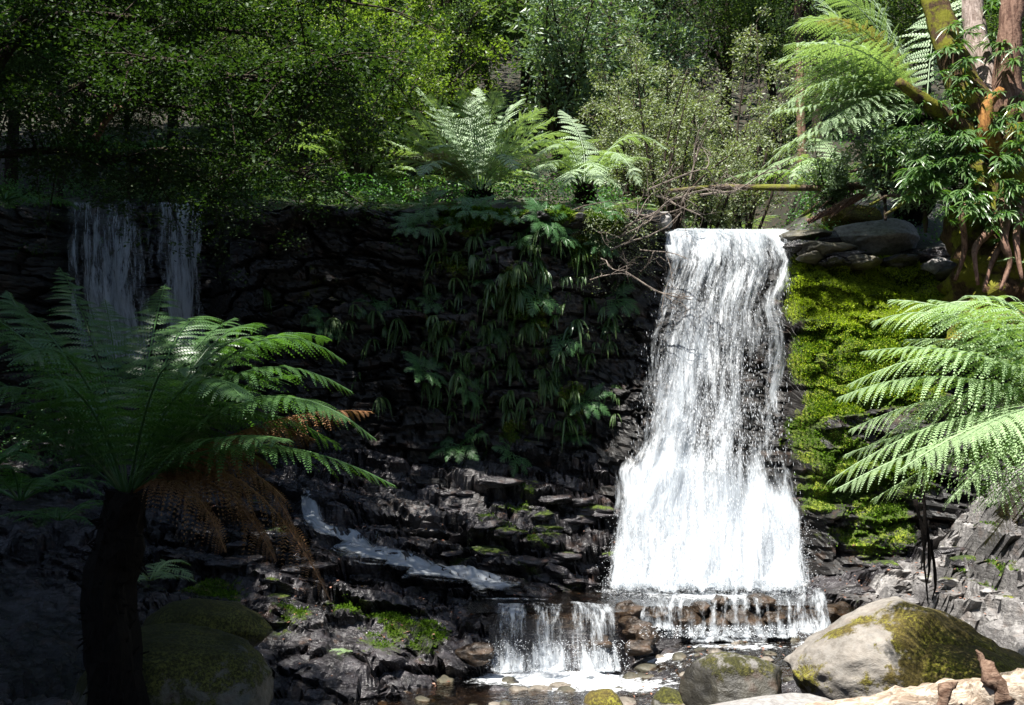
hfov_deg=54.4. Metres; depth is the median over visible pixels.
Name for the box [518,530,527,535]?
rock
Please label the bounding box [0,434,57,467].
fern
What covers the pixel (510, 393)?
strap fern
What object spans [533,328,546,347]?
strap fern
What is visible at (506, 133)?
fern
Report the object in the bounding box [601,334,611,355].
strap fern
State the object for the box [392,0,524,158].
tree
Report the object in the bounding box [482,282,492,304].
strap fern
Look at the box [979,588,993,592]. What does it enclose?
rock
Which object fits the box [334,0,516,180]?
shrub
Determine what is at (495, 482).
rock
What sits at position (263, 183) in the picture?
fern
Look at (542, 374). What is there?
strap fern
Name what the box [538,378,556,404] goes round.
strap fern
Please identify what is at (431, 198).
fern
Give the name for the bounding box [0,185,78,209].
fern
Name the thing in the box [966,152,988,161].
epiphyte
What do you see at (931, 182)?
epiphyte
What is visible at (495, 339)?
strap fern
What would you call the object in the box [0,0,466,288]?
tree
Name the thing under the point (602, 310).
strap fern
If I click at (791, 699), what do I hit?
boulder
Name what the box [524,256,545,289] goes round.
strap fern
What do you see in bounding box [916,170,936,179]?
epiphyte
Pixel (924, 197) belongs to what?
epiphyte
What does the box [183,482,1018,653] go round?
moss
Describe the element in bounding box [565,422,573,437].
strap fern
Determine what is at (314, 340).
strap fern
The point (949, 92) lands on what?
epiphyte
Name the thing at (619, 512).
rock
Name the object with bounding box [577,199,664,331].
creeper
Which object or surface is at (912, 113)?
epiphyte
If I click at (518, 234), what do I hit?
strap fern
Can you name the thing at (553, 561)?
rock
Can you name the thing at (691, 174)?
dead branch
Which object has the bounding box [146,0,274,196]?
tree
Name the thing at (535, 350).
strap fern
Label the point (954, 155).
shrub
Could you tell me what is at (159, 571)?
fern
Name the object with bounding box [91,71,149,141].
broken branch
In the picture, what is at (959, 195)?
epiphyte
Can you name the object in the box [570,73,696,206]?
shrub
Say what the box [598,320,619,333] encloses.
fern
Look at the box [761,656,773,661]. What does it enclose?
stone
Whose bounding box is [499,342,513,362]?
strap fern
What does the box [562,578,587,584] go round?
rock
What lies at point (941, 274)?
rock
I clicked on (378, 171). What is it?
fern
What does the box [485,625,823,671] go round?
cascade spray
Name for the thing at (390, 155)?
shrub
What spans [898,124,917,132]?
epiphyte
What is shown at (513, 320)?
strap fern
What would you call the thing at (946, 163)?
epiphyte
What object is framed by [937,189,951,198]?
epiphyte
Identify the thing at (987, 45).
epiphyte
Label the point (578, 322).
strap fern
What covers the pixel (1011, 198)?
epiphyte
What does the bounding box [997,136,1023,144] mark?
fern
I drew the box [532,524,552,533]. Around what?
rock
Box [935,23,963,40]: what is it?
epiphyte
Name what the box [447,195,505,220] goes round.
fern
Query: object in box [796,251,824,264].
rock
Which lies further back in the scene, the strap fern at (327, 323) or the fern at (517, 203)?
the fern at (517, 203)
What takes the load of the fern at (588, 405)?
attached to the cliff
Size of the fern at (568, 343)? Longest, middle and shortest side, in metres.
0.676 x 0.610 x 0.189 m
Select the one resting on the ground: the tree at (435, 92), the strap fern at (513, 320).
the tree at (435, 92)
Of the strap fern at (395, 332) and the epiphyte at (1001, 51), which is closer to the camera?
the epiphyte at (1001, 51)
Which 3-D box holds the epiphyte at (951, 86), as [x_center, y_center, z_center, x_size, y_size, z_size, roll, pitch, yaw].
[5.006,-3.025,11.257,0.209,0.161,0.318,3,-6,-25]
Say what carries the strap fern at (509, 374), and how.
attached to the cliff
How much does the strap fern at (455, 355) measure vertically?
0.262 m
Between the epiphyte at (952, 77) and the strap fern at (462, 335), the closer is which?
the epiphyte at (952, 77)
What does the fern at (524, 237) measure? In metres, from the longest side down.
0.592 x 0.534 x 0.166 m
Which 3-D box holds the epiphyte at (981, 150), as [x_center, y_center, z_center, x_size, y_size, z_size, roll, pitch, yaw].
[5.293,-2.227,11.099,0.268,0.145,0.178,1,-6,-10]
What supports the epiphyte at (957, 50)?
attached to the tree at (976, 257)
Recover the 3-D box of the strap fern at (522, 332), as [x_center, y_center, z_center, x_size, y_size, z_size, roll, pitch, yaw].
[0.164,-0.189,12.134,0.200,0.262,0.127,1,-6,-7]
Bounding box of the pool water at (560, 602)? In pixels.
[466,585,859,613]
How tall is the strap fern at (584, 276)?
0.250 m
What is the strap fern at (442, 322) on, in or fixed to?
attached to the cliff
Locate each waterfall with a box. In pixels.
[69,201,205,359]
[611,228,809,592]
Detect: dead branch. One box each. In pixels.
[573,198,693,291]
[590,253,637,280]
[605,150,731,328]
[647,117,825,245]
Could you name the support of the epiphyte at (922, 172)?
attached to the tree at (976, 257)
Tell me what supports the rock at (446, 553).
on the ground
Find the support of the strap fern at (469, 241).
attached to the cliff
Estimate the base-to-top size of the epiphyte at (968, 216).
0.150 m
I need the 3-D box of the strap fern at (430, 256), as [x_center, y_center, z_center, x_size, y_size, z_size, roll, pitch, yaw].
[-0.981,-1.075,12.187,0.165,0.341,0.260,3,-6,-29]
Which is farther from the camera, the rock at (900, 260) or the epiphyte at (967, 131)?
the rock at (900, 260)
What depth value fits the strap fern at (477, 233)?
12.09 m
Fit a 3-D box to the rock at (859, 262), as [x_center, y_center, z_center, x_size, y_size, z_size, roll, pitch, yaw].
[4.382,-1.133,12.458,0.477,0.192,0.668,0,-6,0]
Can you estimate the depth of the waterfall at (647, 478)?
11.61 m
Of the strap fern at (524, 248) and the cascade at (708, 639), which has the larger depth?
the strap fern at (524, 248)
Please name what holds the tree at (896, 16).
on the ground
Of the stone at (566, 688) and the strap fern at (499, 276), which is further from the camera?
the strap fern at (499, 276)
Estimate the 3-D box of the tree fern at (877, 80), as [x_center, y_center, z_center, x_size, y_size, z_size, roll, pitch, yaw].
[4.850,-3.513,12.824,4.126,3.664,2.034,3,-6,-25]
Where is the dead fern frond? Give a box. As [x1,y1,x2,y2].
[803,186,879,228]
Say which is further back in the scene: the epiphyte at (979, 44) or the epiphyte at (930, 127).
the epiphyte at (979, 44)
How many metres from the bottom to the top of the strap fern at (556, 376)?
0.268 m
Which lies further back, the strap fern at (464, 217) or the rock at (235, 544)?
the strap fern at (464, 217)
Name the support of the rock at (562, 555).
on the ground
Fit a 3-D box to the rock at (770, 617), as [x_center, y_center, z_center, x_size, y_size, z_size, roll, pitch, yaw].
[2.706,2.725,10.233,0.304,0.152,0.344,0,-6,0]
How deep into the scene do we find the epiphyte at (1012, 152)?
10.77 m
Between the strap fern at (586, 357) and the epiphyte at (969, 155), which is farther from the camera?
the strap fern at (586, 357)
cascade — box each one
[301,489,515,587]
[493,601,618,673]
[641,595,674,629]
[669,592,796,637]
[694,625,765,642]
[792,587,830,633]
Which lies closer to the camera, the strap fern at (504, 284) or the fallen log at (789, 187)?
the strap fern at (504, 284)
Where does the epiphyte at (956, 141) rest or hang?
attached to the tree at (976, 257)
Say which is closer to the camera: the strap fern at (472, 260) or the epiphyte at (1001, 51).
the epiphyte at (1001, 51)
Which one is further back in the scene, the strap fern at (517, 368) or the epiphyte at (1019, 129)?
the strap fern at (517, 368)
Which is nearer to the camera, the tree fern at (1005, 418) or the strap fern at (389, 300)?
the tree fern at (1005, 418)
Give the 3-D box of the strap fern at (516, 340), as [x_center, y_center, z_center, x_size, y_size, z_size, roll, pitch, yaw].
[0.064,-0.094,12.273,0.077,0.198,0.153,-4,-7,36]
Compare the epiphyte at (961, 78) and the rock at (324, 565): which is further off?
the epiphyte at (961, 78)
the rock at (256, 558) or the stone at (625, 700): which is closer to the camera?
the stone at (625, 700)
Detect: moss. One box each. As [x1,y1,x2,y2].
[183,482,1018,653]
[431,201,628,440]
[778,321,955,561]
[784,199,947,451]
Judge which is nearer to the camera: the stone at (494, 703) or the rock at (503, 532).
the stone at (494, 703)
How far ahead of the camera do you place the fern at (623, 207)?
12.88 m
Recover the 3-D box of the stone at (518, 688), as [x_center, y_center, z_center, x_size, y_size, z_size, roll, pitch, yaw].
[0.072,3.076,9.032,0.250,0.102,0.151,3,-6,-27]
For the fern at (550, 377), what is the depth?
12.33 m
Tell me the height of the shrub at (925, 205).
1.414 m
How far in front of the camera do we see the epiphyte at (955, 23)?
11.57 m
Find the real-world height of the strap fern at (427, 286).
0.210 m
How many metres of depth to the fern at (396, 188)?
15.61 m
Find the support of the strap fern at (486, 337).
attached to the cliff
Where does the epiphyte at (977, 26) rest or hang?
attached to the tree at (976, 257)
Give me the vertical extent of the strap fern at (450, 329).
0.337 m
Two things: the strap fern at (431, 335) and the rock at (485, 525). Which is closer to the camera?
the rock at (485, 525)
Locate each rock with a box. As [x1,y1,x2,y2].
[204,557,247,568]
[226,540,248,547]
[229,553,265,561]
[242,506,260,513]
[258,577,282,583]
[261,526,287,538]
[264,592,290,598]
[279,564,321,574]
[297,560,337,570]
[412,499,429,503]
[439,490,461,496]
[440,550,462,556]
[448,503,461,507]
[455,642,494,666]
[456,490,476,495]
[469,545,510,557]
[471,519,510,530]
[476,476,524,487]
[491,527,518,538]
[510,555,548,566]
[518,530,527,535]
[531,511,553,521]
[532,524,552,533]
[535,494,571,504]
[541,555,563,564]
[544,526,563,532]
[551,550,581,559]
[560,514,599,525]
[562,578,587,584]
[568,498,595,506]
[573,505,615,515]
[588,633,612,650]
[591,508,624,517]
[598,551,613,560]
[614,599,649,616]
[618,615,652,639]
[622,208,665,222]
[624,639,653,655]
[634,626,660,644]
[646,222,663,230]
[648,608,671,621]
[677,608,703,632]
[690,601,710,615]
[702,609,732,633]
[710,594,728,607]
[723,608,770,630]
[746,592,776,608]
[762,609,787,625]
[779,229,831,241]
[782,239,826,252]
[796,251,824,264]
[797,241,857,256]
[810,230,841,241]
[815,601,850,624]
[818,255,850,266]
[825,249,872,258]
[841,584,871,594]
[845,254,882,270]
[861,560,898,567]
[867,588,875,593]
[880,253,919,268]
[900,247,950,261]
[902,568,910,572]
[917,575,931,581]
[925,549,942,559]
[934,547,965,555]
[935,266,954,280]
[937,576,967,586]
[949,555,975,566]
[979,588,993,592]
[995,595,1014,600]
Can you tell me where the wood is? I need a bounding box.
[102,0,959,133]
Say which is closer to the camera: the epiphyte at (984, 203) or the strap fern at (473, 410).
the epiphyte at (984, 203)
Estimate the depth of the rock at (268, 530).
10.44 m
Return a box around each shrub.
[183,0,404,181]
[269,0,468,195]
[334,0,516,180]
[481,0,672,179]
[522,0,713,134]
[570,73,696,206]
[587,16,719,210]
[592,52,772,235]
[642,3,824,236]
[646,68,765,228]
[794,134,857,208]
[839,78,939,185]
[842,125,912,220]
[868,113,959,232]
[907,123,980,192]
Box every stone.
[319,700,335,704]
[415,695,429,700]
[437,675,454,682]
[488,702,499,704]
[500,700,510,704]
[501,676,515,681]
[509,686,528,690]
[528,685,552,689]
[549,681,570,687]
[558,686,576,691]
[619,696,635,704]
[622,672,637,679]
[634,663,655,671]
[637,672,653,677]
[672,652,685,659]
[706,647,721,652]
[734,637,749,642]
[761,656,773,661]
[762,650,776,654]
[783,636,800,640]
[783,677,793,680]
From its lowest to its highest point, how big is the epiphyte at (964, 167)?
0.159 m
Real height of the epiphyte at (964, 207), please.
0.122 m
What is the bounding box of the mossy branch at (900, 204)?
[850,163,914,215]
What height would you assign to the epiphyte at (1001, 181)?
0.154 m
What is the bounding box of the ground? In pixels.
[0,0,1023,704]
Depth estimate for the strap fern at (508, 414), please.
12.32 m
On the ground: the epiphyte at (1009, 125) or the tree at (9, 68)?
the tree at (9, 68)
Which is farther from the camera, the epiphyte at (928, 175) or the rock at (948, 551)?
the epiphyte at (928, 175)
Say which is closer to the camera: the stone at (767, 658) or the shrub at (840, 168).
the stone at (767, 658)
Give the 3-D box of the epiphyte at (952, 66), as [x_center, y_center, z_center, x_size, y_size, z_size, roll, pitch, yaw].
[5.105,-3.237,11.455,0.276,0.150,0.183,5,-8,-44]
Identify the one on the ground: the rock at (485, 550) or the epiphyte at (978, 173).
the rock at (485, 550)
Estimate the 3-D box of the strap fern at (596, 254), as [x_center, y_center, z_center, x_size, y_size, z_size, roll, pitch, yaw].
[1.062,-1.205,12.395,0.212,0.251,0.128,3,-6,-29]
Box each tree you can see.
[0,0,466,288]
[0,8,54,126]
[0,9,151,202]
[2,1,122,192]
[32,0,234,186]
[69,27,193,199]
[104,0,279,158]
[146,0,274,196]
[189,0,337,146]
[282,2,382,83]
[375,0,411,91]
[382,0,391,63]
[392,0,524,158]
[394,0,536,141]
[395,0,580,146]
[426,0,437,169]
[480,4,589,127]
[500,2,546,103]
[537,41,543,132]
[604,0,739,166]
[626,0,805,183]
[683,0,863,175]
[716,0,902,146]
[763,0,919,133]
[794,0,806,164]
[810,0,961,93]
[851,0,1023,72]
[894,0,1023,347]
[950,0,1023,84]
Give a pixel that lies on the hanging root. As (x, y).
(925, 535)
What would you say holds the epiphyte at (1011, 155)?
attached to the tree at (976, 257)
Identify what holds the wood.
on the ground
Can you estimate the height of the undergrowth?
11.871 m
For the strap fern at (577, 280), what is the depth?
12.29 m
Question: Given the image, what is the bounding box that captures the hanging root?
[913,479,936,603]
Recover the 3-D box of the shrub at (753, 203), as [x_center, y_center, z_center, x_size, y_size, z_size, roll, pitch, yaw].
[3.691,-3.605,16.661,2.754,4.999,2.874,-4,-7,33]
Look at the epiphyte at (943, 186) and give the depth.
11.07 m
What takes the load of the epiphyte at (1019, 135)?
attached to the tree at (976, 257)
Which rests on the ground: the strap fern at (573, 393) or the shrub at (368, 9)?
the shrub at (368, 9)
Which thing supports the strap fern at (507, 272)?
attached to the cliff
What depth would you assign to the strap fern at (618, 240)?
12.44 m
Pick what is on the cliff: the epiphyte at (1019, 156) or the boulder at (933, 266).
the boulder at (933, 266)
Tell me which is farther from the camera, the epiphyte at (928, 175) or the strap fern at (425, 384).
the strap fern at (425, 384)
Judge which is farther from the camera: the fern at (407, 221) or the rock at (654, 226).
the rock at (654, 226)
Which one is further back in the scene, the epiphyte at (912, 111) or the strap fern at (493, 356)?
the strap fern at (493, 356)
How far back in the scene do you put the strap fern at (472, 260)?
11.98 m
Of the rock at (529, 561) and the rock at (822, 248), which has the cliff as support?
the rock at (822, 248)
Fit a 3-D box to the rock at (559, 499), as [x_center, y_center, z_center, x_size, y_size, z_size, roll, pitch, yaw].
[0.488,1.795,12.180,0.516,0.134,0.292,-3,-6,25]
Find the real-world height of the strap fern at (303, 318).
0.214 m
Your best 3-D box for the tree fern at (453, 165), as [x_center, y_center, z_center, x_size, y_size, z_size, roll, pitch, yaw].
[-0.622,-2.937,13.724,3.177,2.207,2.428,-2,-6,22]
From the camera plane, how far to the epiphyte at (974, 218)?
10.96 m
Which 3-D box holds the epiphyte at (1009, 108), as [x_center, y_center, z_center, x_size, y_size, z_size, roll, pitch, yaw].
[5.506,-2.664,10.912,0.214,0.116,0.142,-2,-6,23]
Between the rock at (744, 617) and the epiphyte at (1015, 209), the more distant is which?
the epiphyte at (1015, 209)
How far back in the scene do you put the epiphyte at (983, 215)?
10.63 m
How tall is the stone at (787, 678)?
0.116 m
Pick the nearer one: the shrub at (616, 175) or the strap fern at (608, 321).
the strap fern at (608, 321)
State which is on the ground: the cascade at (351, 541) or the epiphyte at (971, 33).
the cascade at (351, 541)
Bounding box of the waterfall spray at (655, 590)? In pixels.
[597,228,819,605]
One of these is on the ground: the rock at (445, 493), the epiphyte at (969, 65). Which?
the rock at (445, 493)
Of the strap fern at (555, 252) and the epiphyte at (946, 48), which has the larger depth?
the strap fern at (555, 252)
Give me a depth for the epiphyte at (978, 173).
10.99 m
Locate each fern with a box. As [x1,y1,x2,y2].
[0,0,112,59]
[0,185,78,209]
[0,267,395,704]
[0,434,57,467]
[0,464,112,500]
[0,500,102,527]
[40,130,179,176]
[138,559,195,581]
[163,124,255,157]
[171,168,274,196]
[190,110,341,157]
[220,171,288,195]
[260,180,331,204]
[263,288,273,312]
[290,178,353,201]
[300,314,312,329]
[306,306,347,341]
[309,337,319,352]
[310,173,383,202]
[317,153,449,200]
[323,162,412,183]
[323,317,341,340]
[324,191,379,205]
[330,648,351,654]
[337,321,357,344]
[348,304,361,315]
[349,372,360,393]
[351,293,397,318]
[361,180,432,203]
[361,339,379,360]
[367,310,385,326]
[368,195,421,210]
[372,397,392,417]
[375,87,597,203]
[382,326,388,337]
[386,297,396,307]
[386,327,410,354]
[387,319,405,344]
[388,211,434,238]
[395,332,408,345]
[400,351,448,387]
[405,299,416,320]
[407,185,448,227]
[414,366,427,382]
[416,290,444,313]
[417,119,477,146]
[418,244,427,259]
[419,341,430,360]
[421,382,433,399]
[422,269,431,290]
[423,228,446,249]
[423,284,436,295]
[425,251,439,274]
[425,315,438,329]
[428,328,443,343]
[428,385,449,411]
[428,424,487,463]
[430,261,435,271]
[430,404,444,413]
[432,321,440,336]
[433,337,454,360]
[436,240,448,270]
[436,321,447,334]
[436,392,441,403]
[438,208,466,235]
[444,321,455,342]
[446,379,473,414]
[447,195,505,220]
[448,278,465,294]
[448,373,463,391]
[449,352,462,371]
[452,170,545,192]
[452,251,462,269]
[454,291,462,307]
[454,368,485,408]
[459,352,469,370]
[459,357,473,375]
[460,214,468,222]
[460,331,469,344]
[463,278,470,293]
[463,401,473,417]
[464,236,483,255]
[468,255,480,270]
[468,266,478,279]
[468,434,477,454]
[469,125,537,149]
[469,320,476,328]
[470,279,493,285]
[470,402,487,420]
[471,258,484,288]
[474,229,485,251]
[476,298,484,316]
[477,323,510,341]
[477,334,492,351]
[478,430,489,448]
[479,325,490,348]
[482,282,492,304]
[482,295,494,322]
[482,353,495,369]
[482,370,497,387]
[483,294,495,321]
[484,246,497,263]
[484,283,496,308]
[486,317,495,330]
[489,292,496,307]
[491,361,502,375]
[491,431,532,477]
[494,334,505,346]
[495,273,512,289]
[496,275,517,303]
[497,305,513,323]
[497,335,510,352]
[498,288,511,302]
[499,206,523,224]
[499,271,512,292]
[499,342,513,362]
[499,394,516,414]
[499,398,512,419]
[501,409,514,428]
[502,289,526,319]
[505,198,555,208]
[505,368,522,386]
[505,390,514,403]
[508,232,523,245]
[508,319,516,333]
[508,352,526,371]
[509,220,542,249]
[509,298,527,317]
[509,313,519,337]
[511,265,531,290]
[512,337,522,349]
[515,362,522,380]
[515,397,533,420]
[516,281,560,316]
[516,290,532,313]
[516,411,523,425]
[517,272,526,282]
[517,327,525,344]
[519,245,530,264]
[520,110,668,204]
[520,197,567,239]
[520,262,539,282]
[522,407,534,419]
[523,262,530,273]
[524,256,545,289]
[524,323,533,334]
[527,243,540,262]
[527,324,537,347]
[530,224,551,249]
[531,323,541,332]
[532,245,540,256]
[532,348,541,362]
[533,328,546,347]
[534,268,548,297]
[534,271,552,290]
[534,369,543,390]
[535,380,558,409]
[535,423,543,441]
[536,372,561,397]
[538,368,551,383]
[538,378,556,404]
[539,235,552,252]
[539,394,551,407]
[541,291,548,304]
[542,222,581,248]
[543,322,584,358]
[545,315,557,343]
[551,245,565,260]
[551,351,567,372]
[552,371,563,388]
[553,353,564,378]
[553,363,564,373]
[553,431,588,445]
[554,240,570,259]
[557,303,565,317]
[558,397,567,409]
[560,276,572,287]
[561,319,588,350]
[561,381,613,418]
[562,417,579,445]
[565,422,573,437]
[567,244,576,270]
[567,254,575,266]
[569,389,579,404]
[573,415,586,440]
[574,251,584,275]
[575,277,585,285]
[575,419,584,433]
[577,248,594,273]
[577,273,585,290]
[577,356,589,379]
[579,260,589,280]
[580,353,594,375]
[582,297,592,321]
[583,196,628,221]
[583,232,618,258]
[588,267,603,289]
[589,246,603,262]
[592,300,600,319]
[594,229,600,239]
[595,261,607,270]
[596,197,657,210]
[597,307,612,323]
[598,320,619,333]
[600,314,623,337]
[601,283,639,318]
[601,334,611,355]
[602,384,621,411]
[603,342,618,355]
[607,235,624,256]
[609,413,621,428]
[611,385,621,401]
[620,277,631,289]
[682,215,780,229]
[724,138,860,199]
[761,0,1023,227]
[827,295,1023,545]
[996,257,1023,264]
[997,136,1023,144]
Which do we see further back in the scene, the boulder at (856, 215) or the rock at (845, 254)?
the boulder at (856, 215)
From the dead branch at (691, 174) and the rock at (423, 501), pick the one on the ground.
the rock at (423, 501)
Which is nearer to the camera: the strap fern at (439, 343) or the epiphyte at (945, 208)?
the epiphyte at (945, 208)
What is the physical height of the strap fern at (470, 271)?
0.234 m
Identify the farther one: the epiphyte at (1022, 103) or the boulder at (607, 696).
the epiphyte at (1022, 103)
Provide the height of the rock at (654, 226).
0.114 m
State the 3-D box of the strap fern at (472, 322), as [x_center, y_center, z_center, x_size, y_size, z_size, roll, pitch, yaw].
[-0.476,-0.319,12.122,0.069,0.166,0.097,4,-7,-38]
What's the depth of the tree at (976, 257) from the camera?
11.26 m
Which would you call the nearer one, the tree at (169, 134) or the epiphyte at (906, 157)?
the epiphyte at (906, 157)
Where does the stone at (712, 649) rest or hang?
on the ground
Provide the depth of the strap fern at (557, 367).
12.40 m
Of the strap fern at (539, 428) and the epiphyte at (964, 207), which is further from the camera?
the strap fern at (539, 428)
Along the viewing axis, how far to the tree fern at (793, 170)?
14.16 m
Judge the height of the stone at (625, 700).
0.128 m
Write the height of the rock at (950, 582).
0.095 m
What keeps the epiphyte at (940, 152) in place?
attached to the tree at (976, 257)
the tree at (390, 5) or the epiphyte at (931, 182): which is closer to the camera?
the epiphyte at (931, 182)
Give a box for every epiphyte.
[877,148,904,164]
[882,147,902,157]
[883,162,898,171]
[891,193,918,206]
[893,168,912,182]
[895,108,922,120]
[896,172,922,185]
[897,151,921,164]
[897,185,926,198]
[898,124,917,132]
[898,178,920,191]
[902,110,921,120]
[905,164,928,176]
[905,185,926,195]
[906,109,926,125]
[906,159,929,169]
[907,127,924,134]
[908,166,929,180]
[909,152,929,160]
[911,138,943,156]
[912,178,932,186]
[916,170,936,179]
[916,178,941,195]
[916,196,932,203]
[922,131,944,142]
[923,122,954,135]
[923,144,940,159]
[924,51,942,61]
[924,119,945,126]
[924,133,947,143]
[924,160,943,168]
[925,138,944,145]
[926,154,940,159]
[927,44,958,62]
[927,164,940,169]
[927,193,945,202]
[928,150,949,158]
[928,173,952,181]
[929,192,955,210]
[931,69,953,77]
[931,175,956,189]
[934,183,951,190]
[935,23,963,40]
[936,207,954,216]
[937,160,956,167]
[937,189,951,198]
[938,100,951,107]
[939,157,958,165]
[940,94,959,105]
[941,139,966,155]
[942,206,963,215]
[943,76,958,84]
[943,113,962,122]
[944,87,964,95]
[946,161,970,172]
[947,19,963,32]
[947,63,961,74]
[948,48,963,55]
[948,76,971,89]
[948,168,972,184]
[949,56,973,73]
[949,61,972,75]
[949,189,977,200]
[950,102,969,109]
[950,133,974,144]
[950,139,983,153]
[951,30,970,43]
[951,104,966,112]
[951,166,975,177]
[952,75,968,84]
[953,204,987,219]
[954,200,980,211]
[954,207,977,218]
[955,192,975,200]
[956,129,976,138]
[957,153,977,162]
[957,209,980,230]
[958,56,983,66]
[958,137,986,150]
[959,204,980,212]
[960,170,987,185]
[961,87,986,98]
[961,212,979,225]
[962,31,978,39]
[962,39,977,55]
[964,24,984,31]
[964,180,986,188]
[965,156,983,163]
[965,191,992,200]
[965,195,987,205]
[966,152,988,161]
[967,219,992,231]
[968,201,994,210]
[969,182,987,192]
[969,213,997,224]
[971,127,982,132]
[972,40,987,53]
[978,122,998,136]
[979,147,996,155]
[980,6,999,16]
[981,1,998,13]
[981,40,995,51]
[982,31,997,40]
[984,121,1007,133]
[984,226,1001,233]
[985,47,1013,64]
[985,212,1010,224]
[986,0,1000,7]
[987,128,1003,140]
[987,192,998,198]
[988,157,1014,171]
[989,90,1005,97]
[989,155,1018,168]
[989,160,1021,174]
[989,193,1001,200]
[989,210,1017,222]
[989,238,999,244]
[990,39,1012,50]
[990,112,1004,117]
[993,180,1019,201]
[993,210,1018,223]
[994,114,1009,126]
[995,56,1019,77]
[995,164,1020,175]
[995,189,1014,205]
[996,117,1016,128]
[996,178,1019,188]
[996,200,1015,210]
[999,46,1023,61]
[999,140,1018,150]
[999,152,1022,167]
[1000,207,1023,219]
[1001,123,1018,133]
[1001,141,1023,155]
[1003,101,1023,116]
[1003,197,1020,203]
[1004,104,1022,112]
[1006,111,1023,124]
[1006,127,1023,139]
[1008,94,1023,103]
[1009,150,1023,160]
[1009,187,1023,197]
[1010,154,1023,163]
[1012,122,1023,130]
[1012,221,1023,229]
[1014,133,1023,140]
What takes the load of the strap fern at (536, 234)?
attached to the cliff
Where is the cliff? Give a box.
[0,183,1023,586]
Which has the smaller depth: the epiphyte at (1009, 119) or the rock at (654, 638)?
the rock at (654, 638)
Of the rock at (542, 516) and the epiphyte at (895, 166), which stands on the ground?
the rock at (542, 516)
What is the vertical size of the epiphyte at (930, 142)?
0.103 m
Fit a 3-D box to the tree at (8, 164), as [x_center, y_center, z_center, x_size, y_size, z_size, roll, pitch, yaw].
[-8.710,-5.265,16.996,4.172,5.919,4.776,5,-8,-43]
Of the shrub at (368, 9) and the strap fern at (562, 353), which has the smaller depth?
the strap fern at (562, 353)
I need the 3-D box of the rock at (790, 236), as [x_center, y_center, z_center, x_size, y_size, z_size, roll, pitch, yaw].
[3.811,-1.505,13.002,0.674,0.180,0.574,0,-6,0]
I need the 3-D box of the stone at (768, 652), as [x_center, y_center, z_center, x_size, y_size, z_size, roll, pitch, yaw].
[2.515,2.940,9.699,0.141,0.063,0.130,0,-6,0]
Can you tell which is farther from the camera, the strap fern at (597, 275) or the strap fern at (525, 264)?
the strap fern at (597, 275)
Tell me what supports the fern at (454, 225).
attached to the cliff
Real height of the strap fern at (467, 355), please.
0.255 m
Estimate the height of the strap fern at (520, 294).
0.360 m
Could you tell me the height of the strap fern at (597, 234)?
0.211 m
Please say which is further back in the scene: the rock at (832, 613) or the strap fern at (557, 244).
the strap fern at (557, 244)
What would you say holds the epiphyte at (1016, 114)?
attached to the tree at (976, 257)
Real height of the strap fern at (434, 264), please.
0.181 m
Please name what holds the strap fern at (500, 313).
attached to the cliff
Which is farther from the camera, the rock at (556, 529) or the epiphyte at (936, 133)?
the rock at (556, 529)
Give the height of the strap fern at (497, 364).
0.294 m
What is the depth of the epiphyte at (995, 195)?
10.90 m
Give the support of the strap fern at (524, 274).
attached to the cliff
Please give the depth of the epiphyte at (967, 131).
10.94 m
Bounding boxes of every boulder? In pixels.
[70,623,273,704]
[143,598,272,646]
[583,688,622,704]
[651,687,684,704]
[660,211,671,230]
[679,652,781,704]
[712,693,830,704]
[784,596,1002,699]
[821,205,882,227]
[833,218,919,256]
[920,257,956,275]
[921,642,1023,682]
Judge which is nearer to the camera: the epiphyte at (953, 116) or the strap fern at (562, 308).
the epiphyte at (953, 116)
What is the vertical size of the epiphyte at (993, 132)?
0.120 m
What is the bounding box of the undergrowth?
[0,43,1023,478]
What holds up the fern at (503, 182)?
on the ground
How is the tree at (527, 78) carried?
on the ground
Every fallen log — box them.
[668,181,900,192]
[804,650,1023,704]
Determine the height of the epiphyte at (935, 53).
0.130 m
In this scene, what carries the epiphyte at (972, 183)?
attached to the tree at (976, 257)
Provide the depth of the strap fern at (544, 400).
12.29 m
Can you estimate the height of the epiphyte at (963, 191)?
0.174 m
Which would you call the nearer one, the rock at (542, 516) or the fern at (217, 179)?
the rock at (542, 516)
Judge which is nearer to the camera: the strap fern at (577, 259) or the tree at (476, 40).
the strap fern at (577, 259)
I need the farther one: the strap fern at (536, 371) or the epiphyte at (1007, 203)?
the strap fern at (536, 371)
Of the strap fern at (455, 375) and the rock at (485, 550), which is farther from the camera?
the strap fern at (455, 375)
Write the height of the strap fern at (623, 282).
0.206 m
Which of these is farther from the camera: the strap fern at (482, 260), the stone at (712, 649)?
the strap fern at (482, 260)
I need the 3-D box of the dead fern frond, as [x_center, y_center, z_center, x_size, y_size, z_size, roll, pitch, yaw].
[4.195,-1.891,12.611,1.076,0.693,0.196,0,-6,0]
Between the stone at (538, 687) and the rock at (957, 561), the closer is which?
the stone at (538, 687)
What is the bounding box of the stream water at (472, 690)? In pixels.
[335,639,804,704]
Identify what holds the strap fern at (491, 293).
attached to the cliff
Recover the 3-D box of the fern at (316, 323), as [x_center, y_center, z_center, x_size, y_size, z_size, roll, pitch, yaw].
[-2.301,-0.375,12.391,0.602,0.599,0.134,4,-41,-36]
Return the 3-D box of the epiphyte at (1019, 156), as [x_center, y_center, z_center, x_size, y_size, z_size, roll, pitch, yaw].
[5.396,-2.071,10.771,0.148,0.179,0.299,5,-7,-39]
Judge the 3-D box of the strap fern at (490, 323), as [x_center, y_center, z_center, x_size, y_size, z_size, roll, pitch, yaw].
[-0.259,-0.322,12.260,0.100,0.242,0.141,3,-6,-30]

